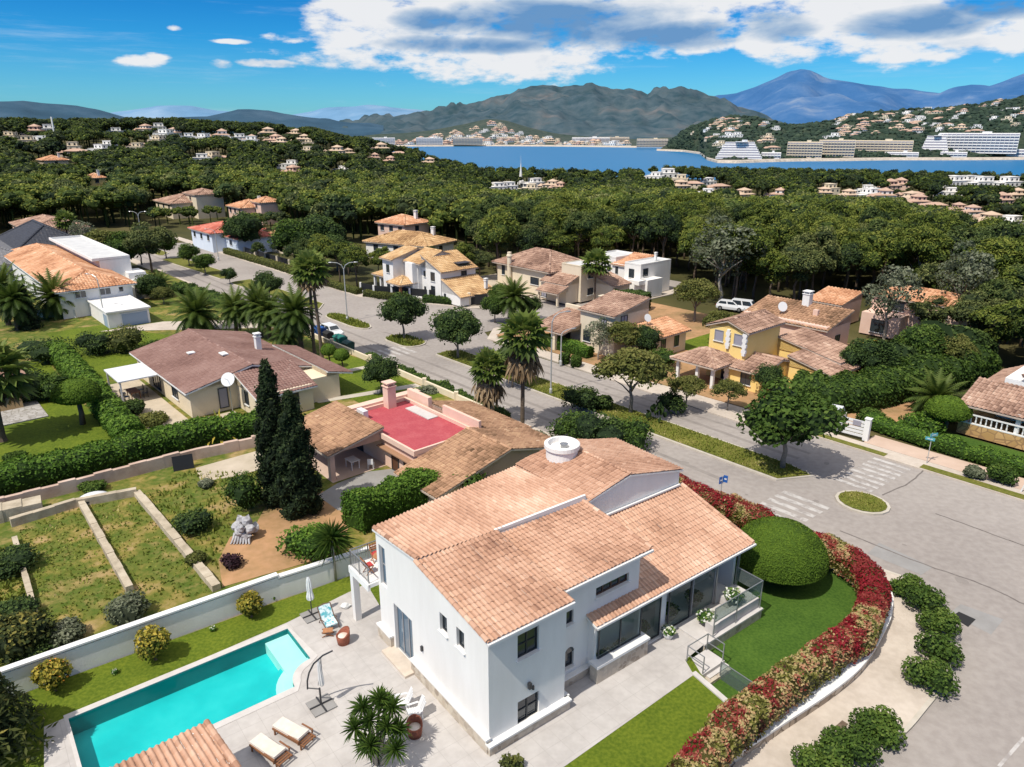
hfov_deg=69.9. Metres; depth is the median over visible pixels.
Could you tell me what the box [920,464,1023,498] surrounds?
verge grass
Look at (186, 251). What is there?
broadleaf tree
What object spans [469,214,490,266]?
pine tree
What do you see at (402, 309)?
broadleaf tree
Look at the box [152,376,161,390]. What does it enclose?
glass door
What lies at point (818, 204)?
pine tree
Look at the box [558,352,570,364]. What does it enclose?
box bush
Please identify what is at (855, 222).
pine tree
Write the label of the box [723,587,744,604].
flower bowl
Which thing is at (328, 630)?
footstool
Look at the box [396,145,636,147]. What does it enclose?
beach
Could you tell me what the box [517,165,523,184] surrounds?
church spire
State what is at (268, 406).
cypress
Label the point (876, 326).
window
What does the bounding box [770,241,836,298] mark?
pine tree
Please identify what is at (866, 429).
sliding gate
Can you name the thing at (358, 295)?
pavement
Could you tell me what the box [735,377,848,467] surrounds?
broadleaf tree
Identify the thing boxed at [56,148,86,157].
house
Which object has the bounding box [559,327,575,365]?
street lamp
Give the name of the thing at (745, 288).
pine tree
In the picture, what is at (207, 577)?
garden wall
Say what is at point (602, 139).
hotel
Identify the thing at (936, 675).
bush
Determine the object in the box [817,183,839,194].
house
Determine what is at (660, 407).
prickly pear
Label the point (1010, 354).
ground
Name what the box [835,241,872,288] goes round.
pine tree
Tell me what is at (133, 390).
patio table
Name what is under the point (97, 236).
broadleaf tree
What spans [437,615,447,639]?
window
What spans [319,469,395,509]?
concrete drive
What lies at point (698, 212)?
pine tree
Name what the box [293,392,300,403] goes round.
window
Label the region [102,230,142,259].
broadleaf tree
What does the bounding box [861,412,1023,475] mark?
hedge
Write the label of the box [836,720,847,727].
drain cover
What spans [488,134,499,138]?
house
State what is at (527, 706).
window
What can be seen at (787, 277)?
pine tree
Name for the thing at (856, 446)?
verge grass
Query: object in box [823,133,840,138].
house
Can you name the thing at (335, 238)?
broadleaf tree
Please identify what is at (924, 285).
pine tree
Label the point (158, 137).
house
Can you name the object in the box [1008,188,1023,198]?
house
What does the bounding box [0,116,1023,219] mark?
pine wood
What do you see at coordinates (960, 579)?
oil stain
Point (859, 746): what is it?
bush
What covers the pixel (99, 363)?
garden lawn
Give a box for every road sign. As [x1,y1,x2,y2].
[719,475,727,490]
[925,433,937,462]
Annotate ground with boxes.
[0,132,1023,766]
[0,269,453,666]
[466,274,533,305]
[496,302,855,425]
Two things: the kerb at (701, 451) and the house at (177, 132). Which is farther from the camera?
the house at (177, 132)
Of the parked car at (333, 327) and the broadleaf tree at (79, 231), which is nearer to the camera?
the parked car at (333, 327)
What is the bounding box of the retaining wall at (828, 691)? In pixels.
[729,592,893,766]
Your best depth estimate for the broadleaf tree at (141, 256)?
148.31 m
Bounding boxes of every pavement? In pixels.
[130,258,553,436]
[175,237,542,308]
[487,289,748,423]
[733,568,947,766]
[814,432,1023,501]
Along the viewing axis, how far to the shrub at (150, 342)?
86.39 m
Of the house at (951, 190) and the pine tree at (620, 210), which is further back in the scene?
the house at (951, 190)
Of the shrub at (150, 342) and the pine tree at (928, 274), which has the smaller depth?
the shrub at (150, 342)
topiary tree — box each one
[50,377,101,424]
[320,343,335,360]
[333,348,349,373]
[736,516,828,585]
[924,395,973,431]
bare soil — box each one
[219,491,347,586]
[847,398,943,422]
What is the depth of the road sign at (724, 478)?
52.42 m
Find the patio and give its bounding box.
[110,379,234,428]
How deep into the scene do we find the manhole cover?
41.14 m
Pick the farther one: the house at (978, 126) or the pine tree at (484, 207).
the house at (978, 126)
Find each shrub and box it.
[0,542,39,579]
[0,592,40,617]
[0,608,57,662]
[1,450,28,460]
[10,336,79,362]
[12,623,62,659]
[22,368,48,401]
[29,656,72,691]
[36,370,69,400]
[45,616,86,647]
[71,331,115,355]
[77,479,107,493]
[101,323,148,353]
[102,589,150,625]
[125,398,145,414]
[139,410,168,427]
[145,338,159,345]
[171,506,213,535]
[184,550,207,566]
[197,478,213,488]
[219,552,245,570]
[221,470,264,509]
[275,522,337,562]
[417,385,438,394]
[452,472,489,487]
[498,752,524,766]
[546,409,587,438]
[559,385,600,409]
[567,408,633,443]
[594,394,613,408]
[603,415,654,450]
[647,347,676,364]
[656,391,687,413]
[855,407,886,420]
[898,411,946,433]
[962,464,986,479]
[986,463,1019,486]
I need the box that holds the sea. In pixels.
[393,146,1023,182]
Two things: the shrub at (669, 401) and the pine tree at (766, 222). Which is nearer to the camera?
the shrub at (669, 401)
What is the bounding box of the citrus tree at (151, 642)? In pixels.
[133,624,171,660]
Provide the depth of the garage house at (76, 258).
109.12 m
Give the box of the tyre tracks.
[139,254,809,487]
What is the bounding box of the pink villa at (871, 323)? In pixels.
[812,286,970,338]
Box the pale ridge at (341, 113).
[112,105,424,120]
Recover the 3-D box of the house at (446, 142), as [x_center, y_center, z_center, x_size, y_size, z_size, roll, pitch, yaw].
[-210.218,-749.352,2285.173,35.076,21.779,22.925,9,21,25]
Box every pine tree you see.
[122,221,177,272]
[250,242,265,252]
[269,244,284,256]
[282,242,297,257]
[289,237,299,245]
[294,238,310,254]
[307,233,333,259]
[323,241,348,281]
[337,243,371,286]
[367,250,378,276]
[373,246,389,282]
[454,241,475,254]
[456,242,475,260]
[459,215,477,249]
[464,210,486,250]
[464,248,494,275]
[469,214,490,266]
[472,231,517,271]
[474,206,521,274]
[475,197,512,250]
[493,210,515,257]
[499,205,520,251]
[511,200,533,230]
[511,204,533,252]
[514,218,556,246]
[515,226,547,250]
[525,210,552,229]
[530,198,567,248]
[537,202,570,249]
[539,196,564,247]
[541,197,568,250]
[543,229,580,253]
[546,191,573,205]
[562,210,598,257]
[566,208,581,257]
[567,196,596,253]
[568,228,609,251]
[579,208,594,250]
[588,225,625,250]
[590,209,614,238]
[595,204,618,224]
[612,206,626,247]
[613,196,630,247]
[614,209,651,251]
[620,225,642,251]
[621,202,657,252]
[622,197,659,250]
[639,207,684,257]
[640,215,660,254]
[647,214,684,255]
[652,213,662,256]
[658,235,679,267]
[660,191,691,250]
[671,200,710,258]
[671,214,699,269]
[677,215,712,277]
[677,227,707,278]
[682,209,708,260]
[688,190,726,206]
[689,225,721,288]
[694,208,736,266]
[702,197,728,211]
[708,205,734,257]
[708,222,735,286]
[709,225,761,299]
[715,222,772,297]
[728,202,753,222]
[728,253,743,289]
[728,257,736,283]
[732,246,777,300]
[734,201,774,225]
[735,253,757,291]
[736,216,767,282]
[739,200,791,222]
[743,196,767,203]
[753,250,794,294]
[764,212,806,291]
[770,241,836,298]
[771,213,804,279]
[776,224,812,286]
[789,225,843,292]
[791,246,818,299]
[794,204,825,232]
[794,208,814,218]
[805,198,830,213]
[809,214,854,289]
[814,209,829,216]
[818,195,854,216]
[824,214,859,275]
[835,227,857,288]
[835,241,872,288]
[843,219,864,271]
[845,230,873,289]
[846,204,861,214]
[846,215,860,221]
[851,199,882,216]
[854,225,872,283]
[855,222,868,275]
[857,206,897,223]
[857,225,912,288]
[859,259,896,290]
[861,218,902,282]
[864,216,894,224]
[876,200,915,219]
[885,219,907,269]
[886,210,903,219]
[890,224,955,281]
[899,211,950,284]
[901,263,932,288]
[903,212,923,221]
[903,247,945,285]
[905,295,950,321]
[914,256,971,288]
[931,271,982,293]
[933,210,967,288]
[934,205,975,221]
[942,289,1007,330]
[944,224,993,260]
[949,211,978,225]
[953,232,997,263]
[961,269,1001,303]
[963,235,1023,325]
[968,304,1023,353]
[970,216,1002,230]
[973,218,1009,225]
[975,277,1016,331]
[979,220,1023,243]
[990,268,1023,343]
[992,253,1023,325]
[1002,262,1023,346]
[1002,298,1023,340]
[1012,286,1023,304]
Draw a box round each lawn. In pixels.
[0,360,110,461]
[0,576,724,766]
[46,325,169,380]
[325,355,443,402]
[685,333,709,349]
[690,523,857,697]
[897,420,1023,456]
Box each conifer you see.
[0,671,57,766]
[14,284,43,330]
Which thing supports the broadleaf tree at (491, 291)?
on the pavement at (358, 295)
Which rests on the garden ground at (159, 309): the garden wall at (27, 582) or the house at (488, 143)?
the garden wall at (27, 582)
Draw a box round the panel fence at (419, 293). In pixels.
[359,282,434,297]
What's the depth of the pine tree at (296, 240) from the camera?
143.94 m
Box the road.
[134,243,1023,766]
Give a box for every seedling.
[111,668,118,674]
[209,625,216,631]
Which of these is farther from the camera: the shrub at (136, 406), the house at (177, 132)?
the house at (177, 132)
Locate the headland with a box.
[661,95,1023,159]
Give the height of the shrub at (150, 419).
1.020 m
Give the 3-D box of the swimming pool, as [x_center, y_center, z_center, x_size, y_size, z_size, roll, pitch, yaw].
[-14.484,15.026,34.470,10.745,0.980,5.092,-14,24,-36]
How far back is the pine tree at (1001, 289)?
89.83 m
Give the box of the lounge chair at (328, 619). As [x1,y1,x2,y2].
[317,602,339,627]
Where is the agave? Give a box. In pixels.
[207,409,242,445]
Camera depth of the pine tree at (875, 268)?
117.80 m
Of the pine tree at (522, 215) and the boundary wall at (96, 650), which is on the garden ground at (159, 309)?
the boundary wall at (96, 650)
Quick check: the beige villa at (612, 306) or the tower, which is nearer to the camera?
the beige villa at (612, 306)
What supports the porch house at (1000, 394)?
on the ground at (1010, 354)
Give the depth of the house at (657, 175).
536.50 m
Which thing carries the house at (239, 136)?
on the ground at (1010, 354)
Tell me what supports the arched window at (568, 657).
in the white villa at (517, 597)
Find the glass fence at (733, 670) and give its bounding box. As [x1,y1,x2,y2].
[719,661,751,682]
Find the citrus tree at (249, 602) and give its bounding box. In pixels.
[236,590,264,617]
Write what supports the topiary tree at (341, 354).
on the garden lawn at (353, 383)
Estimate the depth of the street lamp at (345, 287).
103.64 m
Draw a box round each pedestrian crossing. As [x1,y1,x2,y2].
[364,346,415,357]
[760,491,828,521]
[834,457,910,491]
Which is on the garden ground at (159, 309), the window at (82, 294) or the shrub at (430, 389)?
the shrub at (430, 389)
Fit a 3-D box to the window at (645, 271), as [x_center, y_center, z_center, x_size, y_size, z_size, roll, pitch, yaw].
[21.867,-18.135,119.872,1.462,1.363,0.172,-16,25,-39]
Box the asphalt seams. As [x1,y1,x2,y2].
[385,332,1023,603]
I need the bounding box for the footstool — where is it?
[322,627,333,637]
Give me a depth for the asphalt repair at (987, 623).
41.24 m
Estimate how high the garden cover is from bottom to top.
0.640 m
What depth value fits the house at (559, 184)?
425.12 m
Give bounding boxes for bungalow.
[129,328,352,417]
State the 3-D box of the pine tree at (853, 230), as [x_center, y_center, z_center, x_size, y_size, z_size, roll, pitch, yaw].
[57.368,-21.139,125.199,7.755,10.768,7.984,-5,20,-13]
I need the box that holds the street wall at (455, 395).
[303,329,492,410]
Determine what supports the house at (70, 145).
on the ground at (1010, 354)
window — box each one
[74,291,87,298]
[100,288,112,295]
[118,286,124,292]
[171,386,178,400]
[244,390,249,406]
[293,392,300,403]
[386,264,389,272]
[430,272,434,281]
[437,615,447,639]
[454,629,465,655]
[461,270,466,275]
[501,265,504,274]
[516,626,541,663]
[518,691,537,722]
[530,277,538,285]
[565,651,575,671]
[566,610,575,628]
[582,329,590,342]
[587,288,592,295]
[594,573,630,599]
[597,607,642,658]
[621,315,627,321]
[628,268,633,278]
[643,268,647,276]
[661,339,665,349]
[673,335,678,347]
[740,372,750,386]
[835,334,840,340]
[869,318,888,334]
[890,301,904,312]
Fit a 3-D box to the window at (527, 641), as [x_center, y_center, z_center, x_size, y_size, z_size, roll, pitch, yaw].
[0.667,10.959,30.923,1.310,1.315,0.270,-14,24,-35]
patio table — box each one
[126,387,140,398]
[344,455,359,470]
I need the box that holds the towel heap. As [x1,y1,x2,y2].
[339,602,350,608]
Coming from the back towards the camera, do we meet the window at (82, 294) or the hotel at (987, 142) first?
the hotel at (987, 142)
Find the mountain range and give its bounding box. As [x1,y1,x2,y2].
[340,83,782,138]
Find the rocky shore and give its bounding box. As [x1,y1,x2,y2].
[657,149,1023,162]
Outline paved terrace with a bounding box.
[44,586,702,766]
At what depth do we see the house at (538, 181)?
445.57 m
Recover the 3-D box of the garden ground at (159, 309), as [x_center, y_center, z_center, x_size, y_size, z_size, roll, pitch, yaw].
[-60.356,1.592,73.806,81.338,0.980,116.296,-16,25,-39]
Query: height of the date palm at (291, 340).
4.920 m
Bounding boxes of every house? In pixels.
[0,131,20,139]
[0,219,71,280]
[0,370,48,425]
[4,235,150,328]
[8,214,90,235]
[19,124,44,135]
[20,135,35,141]
[36,153,69,163]
[41,124,54,130]
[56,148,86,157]
[66,141,81,149]
[85,144,109,150]
[88,170,105,186]
[93,140,117,146]
[107,127,123,132]
[110,719,241,766]
[126,142,145,148]
[133,124,153,134]
[144,135,165,141]
[149,129,175,138]
[151,123,166,131]
[153,188,225,218]
[169,127,181,135]
[181,133,195,137]
[187,221,271,252]
[192,153,210,159]
[194,133,210,138]
[205,151,221,158]
[210,128,229,136]
[225,196,280,224]
[230,133,245,139]
[240,136,259,141]
[257,127,276,137]
[262,134,281,141]
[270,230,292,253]
[271,137,287,142]
[277,160,300,169]
[281,165,299,171]
[285,129,301,133]
[297,134,310,141]
[301,139,313,143]
[301,146,310,150]
[304,379,549,501]
[325,145,345,152]
[331,165,347,169]
[343,148,354,153]
[362,226,456,257]
[368,152,380,158]
[371,142,389,148]
[374,210,428,234]
[383,155,394,160]
[422,157,433,162]
[443,140,450,144]
[483,141,492,144]
[487,121,496,125]
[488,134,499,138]
[490,182,507,189]
[495,141,504,144]
[503,181,518,189]
[518,183,538,189]
[520,178,544,187]
[538,179,557,188]
[543,138,554,142]
[548,181,564,188]
[607,141,616,145]
[621,140,630,145]
[643,172,664,178]
[650,168,677,177]
[670,309,860,392]
[672,174,687,180]
[674,179,691,188]
[688,181,703,188]
[698,188,713,192]
[699,177,716,184]
[707,183,729,189]
[712,140,724,145]
[719,133,735,137]
[734,132,742,136]
[736,187,754,197]
[741,290,854,344]
[757,136,774,142]
[760,133,772,137]
[763,187,783,196]
[764,146,780,149]
[770,126,779,129]
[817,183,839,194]
[817,186,833,194]
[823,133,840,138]
[836,124,847,129]
[838,189,855,196]
[856,185,876,193]
[856,187,880,196]
[857,120,869,125]
[866,187,897,197]
[877,178,901,189]
[889,124,905,128]
[894,177,909,189]
[895,191,924,196]
[901,114,913,119]
[901,191,918,199]
[907,193,931,203]
[908,126,922,132]
[914,116,925,120]
[920,202,949,207]
[927,110,942,113]
[933,187,961,195]
[942,175,967,187]
[948,202,965,210]
[949,123,966,129]
[956,365,1023,449]
[959,204,985,214]
[962,175,976,179]
[965,129,984,131]
[965,176,998,185]
[967,124,982,128]
[974,211,1002,221]
[987,192,1014,204]
[994,176,1023,186]
[1001,116,1013,122]
[1002,214,1023,223]
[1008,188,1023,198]
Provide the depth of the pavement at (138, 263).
145.03 m
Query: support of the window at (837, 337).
in the house at (832, 322)
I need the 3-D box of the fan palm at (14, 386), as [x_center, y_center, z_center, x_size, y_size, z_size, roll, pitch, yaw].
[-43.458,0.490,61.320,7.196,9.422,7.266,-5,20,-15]
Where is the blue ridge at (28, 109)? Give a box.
[0,101,383,141]
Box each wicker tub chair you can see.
[336,626,349,646]
[406,714,422,739]
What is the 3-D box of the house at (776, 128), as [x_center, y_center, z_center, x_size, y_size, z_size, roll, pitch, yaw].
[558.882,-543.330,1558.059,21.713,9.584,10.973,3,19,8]
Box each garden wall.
[0,435,255,502]
[0,495,42,523]
[9,487,136,526]
[12,536,37,609]
[78,501,133,591]
[134,490,220,591]
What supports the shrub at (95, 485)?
on the garden ground at (159, 309)
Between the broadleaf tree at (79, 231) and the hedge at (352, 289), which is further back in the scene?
the broadleaf tree at (79, 231)
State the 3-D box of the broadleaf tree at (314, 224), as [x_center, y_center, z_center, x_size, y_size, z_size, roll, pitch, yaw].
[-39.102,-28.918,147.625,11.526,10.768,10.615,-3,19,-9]
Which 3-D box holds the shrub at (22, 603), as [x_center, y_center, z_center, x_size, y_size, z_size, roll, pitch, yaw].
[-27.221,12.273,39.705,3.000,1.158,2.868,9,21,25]
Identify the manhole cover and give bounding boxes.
[956,612,975,626]
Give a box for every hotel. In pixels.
[373,137,394,144]
[416,137,442,144]
[453,137,482,144]
[497,136,515,140]
[572,136,609,142]
[610,136,628,141]
[637,138,667,146]
[715,140,761,158]
[761,151,780,158]
[786,140,823,157]
[819,138,855,156]
[855,139,913,151]
[885,150,918,156]
[922,134,948,151]
[939,131,1019,153]
[940,150,967,156]
[1006,149,1023,156]
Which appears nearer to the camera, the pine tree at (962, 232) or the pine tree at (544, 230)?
the pine tree at (962, 232)
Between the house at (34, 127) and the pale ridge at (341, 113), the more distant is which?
the pale ridge at (341, 113)
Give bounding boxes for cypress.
[252,358,281,509]
[271,389,324,520]
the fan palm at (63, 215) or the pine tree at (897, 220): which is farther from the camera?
the fan palm at (63, 215)
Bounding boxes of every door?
[103,313,108,327]
[121,310,148,325]
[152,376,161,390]
[217,387,229,408]
[381,547,386,584]
[391,455,398,470]
[396,606,413,657]
[649,597,661,640]
[667,580,692,625]
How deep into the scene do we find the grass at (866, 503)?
53.99 m
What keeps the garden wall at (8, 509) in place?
on the garden ground at (159, 309)
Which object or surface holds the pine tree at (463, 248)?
on the ground at (1010, 354)
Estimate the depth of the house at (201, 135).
434.86 m
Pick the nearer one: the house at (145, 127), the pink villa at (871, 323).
the pink villa at (871, 323)
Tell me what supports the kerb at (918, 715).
on the pavement at (879, 680)
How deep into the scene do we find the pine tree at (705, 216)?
143.31 m
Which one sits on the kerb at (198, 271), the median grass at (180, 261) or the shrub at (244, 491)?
the median grass at (180, 261)
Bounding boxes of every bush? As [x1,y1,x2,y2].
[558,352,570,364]
[570,354,581,367]
[790,736,853,766]
[819,723,883,766]
[848,704,907,751]
[889,572,925,596]
[900,655,961,699]
[901,584,950,612]
[913,629,964,668]
[915,607,962,638]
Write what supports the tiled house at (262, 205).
on the ground at (1010, 354)
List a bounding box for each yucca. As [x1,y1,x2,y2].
[307,518,358,581]
[340,683,411,765]
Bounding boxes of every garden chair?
[367,459,374,469]
[394,686,412,710]
[405,694,425,719]
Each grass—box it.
[163,257,227,278]
[231,279,322,307]
[327,312,369,327]
[385,332,424,345]
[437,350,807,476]
[439,350,810,477]
[818,434,886,455]
[838,491,887,511]
[839,491,886,511]
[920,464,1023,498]
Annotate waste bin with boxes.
[314,325,326,335]
[322,330,333,338]
[332,333,347,343]
[342,339,354,348]
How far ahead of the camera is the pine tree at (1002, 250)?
98.52 m
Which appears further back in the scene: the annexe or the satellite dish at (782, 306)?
the annexe
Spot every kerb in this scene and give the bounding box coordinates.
[161,260,237,279]
[229,283,323,308]
[325,315,371,328]
[385,336,425,347]
[436,350,813,480]
[835,490,890,514]
[864,568,953,766]
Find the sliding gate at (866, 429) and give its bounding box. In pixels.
[836,416,872,440]
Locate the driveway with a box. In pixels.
[105,321,272,330]
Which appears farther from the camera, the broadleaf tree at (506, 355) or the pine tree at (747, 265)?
the pine tree at (747, 265)
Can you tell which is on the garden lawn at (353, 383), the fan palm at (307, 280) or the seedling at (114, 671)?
the fan palm at (307, 280)
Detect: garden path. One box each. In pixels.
[318,384,420,402]
[348,366,364,370]
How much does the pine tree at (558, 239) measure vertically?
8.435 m
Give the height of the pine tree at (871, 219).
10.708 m
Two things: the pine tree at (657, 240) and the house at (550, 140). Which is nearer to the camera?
the pine tree at (657, 240)
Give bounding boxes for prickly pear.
[646,402,666,421]
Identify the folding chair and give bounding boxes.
[360,557,373,575]
[368,542,376,563]
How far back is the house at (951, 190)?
411.78 m
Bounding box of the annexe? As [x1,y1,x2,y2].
[125,268,151,298]
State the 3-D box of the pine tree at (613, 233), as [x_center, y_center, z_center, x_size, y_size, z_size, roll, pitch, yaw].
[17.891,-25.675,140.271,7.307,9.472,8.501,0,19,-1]
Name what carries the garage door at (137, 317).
in the garage house at (76, 258)
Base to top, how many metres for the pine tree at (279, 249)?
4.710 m
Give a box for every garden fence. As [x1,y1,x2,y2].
[39,309,76,317]
[243,247,292,264]
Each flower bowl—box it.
[660,624,676,639]
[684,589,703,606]
[696,608,717,625]
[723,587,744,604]
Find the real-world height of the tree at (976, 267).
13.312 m
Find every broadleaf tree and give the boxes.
[67,219,95,235]
[83,229,115,243]
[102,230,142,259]
[132,273,168,297]
[138,247,145,264]
[149,286,173,303]
[157,238,176,258]
[177,243,200,265]
[190,253,216,274]
[219,267,236,283]
[222,211,267,241]
[251,270,284,293]
[267,218,306,246]
[291,213,346,238]
[325,234,354,270]
[361,355,400,392]
[376,291,429,338]
[428,305,482,357]
[479,295,506,322]
[487,283,504,296]
[491,342,527,387]
[521,296,542,312]
[583,317,613,359]
[591,347,676,412]
[603,321,642,347]
[625,324,663,350]
[668,375,707,410]
[673,278,721,321]
[702,310,734,327]
[710,378,747,409]
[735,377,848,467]
[749,362,790,390]
[839,337,885,369]
[890,323,947,357]
[939,333,980,357]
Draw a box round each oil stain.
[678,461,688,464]
[955,576,968,583]
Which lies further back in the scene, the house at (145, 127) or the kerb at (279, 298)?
the house at (145, 127)
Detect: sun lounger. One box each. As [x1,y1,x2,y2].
[249,733,292,766]
[272,717,315,750]
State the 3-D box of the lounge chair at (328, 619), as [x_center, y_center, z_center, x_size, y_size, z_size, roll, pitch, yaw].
[-9.793,12.428,39.008,0.778,1.043,1.206,-13,23,-33]
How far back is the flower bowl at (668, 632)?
37.88 m
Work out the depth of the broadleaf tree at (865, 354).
76.79 m
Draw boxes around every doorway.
[563,332,570,338]
[720,368,724,378]
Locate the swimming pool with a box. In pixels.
[63,624,317,766]
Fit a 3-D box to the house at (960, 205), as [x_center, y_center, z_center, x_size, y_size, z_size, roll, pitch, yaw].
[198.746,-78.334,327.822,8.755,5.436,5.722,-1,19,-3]
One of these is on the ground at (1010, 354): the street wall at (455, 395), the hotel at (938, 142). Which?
the street wall at (455, 395)
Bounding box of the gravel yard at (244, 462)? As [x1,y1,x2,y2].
[196,451,259,479]
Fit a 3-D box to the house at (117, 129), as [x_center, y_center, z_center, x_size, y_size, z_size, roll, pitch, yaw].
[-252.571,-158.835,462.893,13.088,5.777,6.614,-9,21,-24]
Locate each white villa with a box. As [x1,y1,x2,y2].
[348,436,763,755]
[595,250,670,296]
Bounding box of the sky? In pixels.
[0,0,1023,114]
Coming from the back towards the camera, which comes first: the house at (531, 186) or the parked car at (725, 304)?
the house at (531, 186)
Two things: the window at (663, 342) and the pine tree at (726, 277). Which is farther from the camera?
the pine tree at (726, 277)
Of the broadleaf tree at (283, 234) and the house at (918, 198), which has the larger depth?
the house at (918, 198)
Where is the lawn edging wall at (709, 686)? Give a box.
[691,671,728,701]
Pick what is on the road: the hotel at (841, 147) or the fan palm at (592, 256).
the fan palm at (592, 256)
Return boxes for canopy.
[104,363,157,400]
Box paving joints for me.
[53,591,697,766]
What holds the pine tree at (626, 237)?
on the ground at (1010, 354)
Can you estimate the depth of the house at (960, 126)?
1371.44 m
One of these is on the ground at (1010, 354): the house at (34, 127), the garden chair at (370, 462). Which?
the house at (34, 127)
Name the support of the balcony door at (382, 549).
in the white villa at (517, 597)
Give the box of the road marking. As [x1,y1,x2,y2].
[499,405,1023,766]
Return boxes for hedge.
[0,408,258,495]
[46,340,145,437]
[171,281,256,317]
[222,247,293,274]
[326,278,361,294]
[340,467,442,534]
[362,289,408,299]
[365,351,511,417]
[422,294,452,304]
[532,333,594,357]
[614,289,651,308]
[665,472,892,766]
[790,341,1002,413]
[856,318,998,371]
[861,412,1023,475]
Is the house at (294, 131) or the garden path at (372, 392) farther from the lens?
the house at (294, 131)
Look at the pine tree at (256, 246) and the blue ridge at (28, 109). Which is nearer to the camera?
the pine tree at (256, 246)
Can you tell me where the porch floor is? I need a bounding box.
[309,447,385,482]
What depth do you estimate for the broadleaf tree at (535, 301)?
103.81 m
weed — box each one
[0,545,25,601]
[20,508,128,621]
[87,500,208,603]
[147,469,256,569]
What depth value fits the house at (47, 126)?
466.80 m
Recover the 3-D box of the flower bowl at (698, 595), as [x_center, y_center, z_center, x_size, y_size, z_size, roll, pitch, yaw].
[10.075,11.852,40.576,1.108,0.931,1.092,0,19,0]
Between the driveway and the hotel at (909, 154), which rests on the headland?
the hotel at (909, 154)
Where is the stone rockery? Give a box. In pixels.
[230,514,258,544]
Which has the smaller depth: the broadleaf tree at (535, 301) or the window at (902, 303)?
the window at (902, 303)
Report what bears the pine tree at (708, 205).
on the ground at (1010, 354)
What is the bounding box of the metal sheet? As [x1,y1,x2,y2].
[171,454,193,471]
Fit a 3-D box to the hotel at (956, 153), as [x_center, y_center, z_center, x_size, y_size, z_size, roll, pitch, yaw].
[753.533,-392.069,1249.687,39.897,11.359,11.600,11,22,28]
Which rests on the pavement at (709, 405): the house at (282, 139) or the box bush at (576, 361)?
the box bush at (576, 361)
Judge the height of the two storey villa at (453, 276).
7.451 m
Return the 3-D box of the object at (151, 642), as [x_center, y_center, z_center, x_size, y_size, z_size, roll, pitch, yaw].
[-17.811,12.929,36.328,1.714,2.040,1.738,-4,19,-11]
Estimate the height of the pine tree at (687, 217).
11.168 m
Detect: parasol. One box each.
[300,576,320,623]
[306,650,336,717]
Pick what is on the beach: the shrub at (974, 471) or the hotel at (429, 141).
the hotel at (429, 141)
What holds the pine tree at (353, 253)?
on the ground at (1010, 354)
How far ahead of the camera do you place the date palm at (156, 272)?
116.46 m
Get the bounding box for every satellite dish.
[221,372,234,410]
[645,314,650,322]
[778,302,786,312]
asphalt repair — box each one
[868,543,931,574]
[952,604,1002,633]
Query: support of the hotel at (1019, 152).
on the headland
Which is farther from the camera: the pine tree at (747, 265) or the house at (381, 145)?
the house at (381, 145)
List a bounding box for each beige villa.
[492,247,631,305]
[538,290,691,355]
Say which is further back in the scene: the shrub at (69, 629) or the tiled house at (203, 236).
the tiled house at (203, 236)
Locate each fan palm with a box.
[0,337,43,442]
[50,208,76,233]
[288,247,332,357]
[466,346,510,409]
[494,307,554,423]
[579,247,612,298]
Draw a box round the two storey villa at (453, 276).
[372,245,491,306]
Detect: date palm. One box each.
[0,260,29,324]
[0,273,40,330]
[23,268,79,320]
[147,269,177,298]
[165,283,224,332]
[209,284,249,330]
[232,279,279,337]
[245,288,281,339]
[263,282,321,348]
[263,312,305,345]
[495,275,535,317]
[903,366,969,420]
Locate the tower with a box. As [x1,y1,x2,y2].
[36,117,53,150]
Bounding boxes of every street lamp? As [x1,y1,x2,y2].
[85,273,102,307]
[328,261,357,318]
[549,310,570,393]
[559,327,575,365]
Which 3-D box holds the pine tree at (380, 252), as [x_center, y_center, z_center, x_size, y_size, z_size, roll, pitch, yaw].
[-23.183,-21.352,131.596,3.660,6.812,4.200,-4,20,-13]
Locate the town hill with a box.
[362,119,672,145]
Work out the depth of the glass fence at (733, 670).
35.38 m
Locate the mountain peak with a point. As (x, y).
(801, 96)
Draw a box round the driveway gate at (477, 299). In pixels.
[467,292,488,304]
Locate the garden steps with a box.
[686,633,730,683]
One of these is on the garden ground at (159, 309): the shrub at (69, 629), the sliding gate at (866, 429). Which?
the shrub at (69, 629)
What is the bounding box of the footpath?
[864,435,1023,489]
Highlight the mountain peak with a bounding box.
[715,69,1023,123]
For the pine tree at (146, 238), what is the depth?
133.93 m
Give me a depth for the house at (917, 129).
1402.53 m
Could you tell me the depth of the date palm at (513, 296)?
102.56 m
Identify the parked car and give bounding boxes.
[321,322,343,334]
[716,299,744,311]
[732,298,754,310]
[834,404,846,425]
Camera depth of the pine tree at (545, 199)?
167.19 m
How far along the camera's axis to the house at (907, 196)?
380.25 m
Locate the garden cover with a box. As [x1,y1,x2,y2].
[80,491,105,502]
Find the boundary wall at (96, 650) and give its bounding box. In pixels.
[0,544,376,692]
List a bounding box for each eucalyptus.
[689,215,767,300]
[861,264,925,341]
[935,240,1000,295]
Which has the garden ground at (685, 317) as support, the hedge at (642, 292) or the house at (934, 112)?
the hedge at (642, 292)
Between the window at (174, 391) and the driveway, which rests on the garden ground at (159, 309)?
the driveway
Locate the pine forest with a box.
[0,164,1023,247]
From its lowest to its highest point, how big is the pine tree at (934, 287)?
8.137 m
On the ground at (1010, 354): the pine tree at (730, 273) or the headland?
the pine tree at (730, 273)

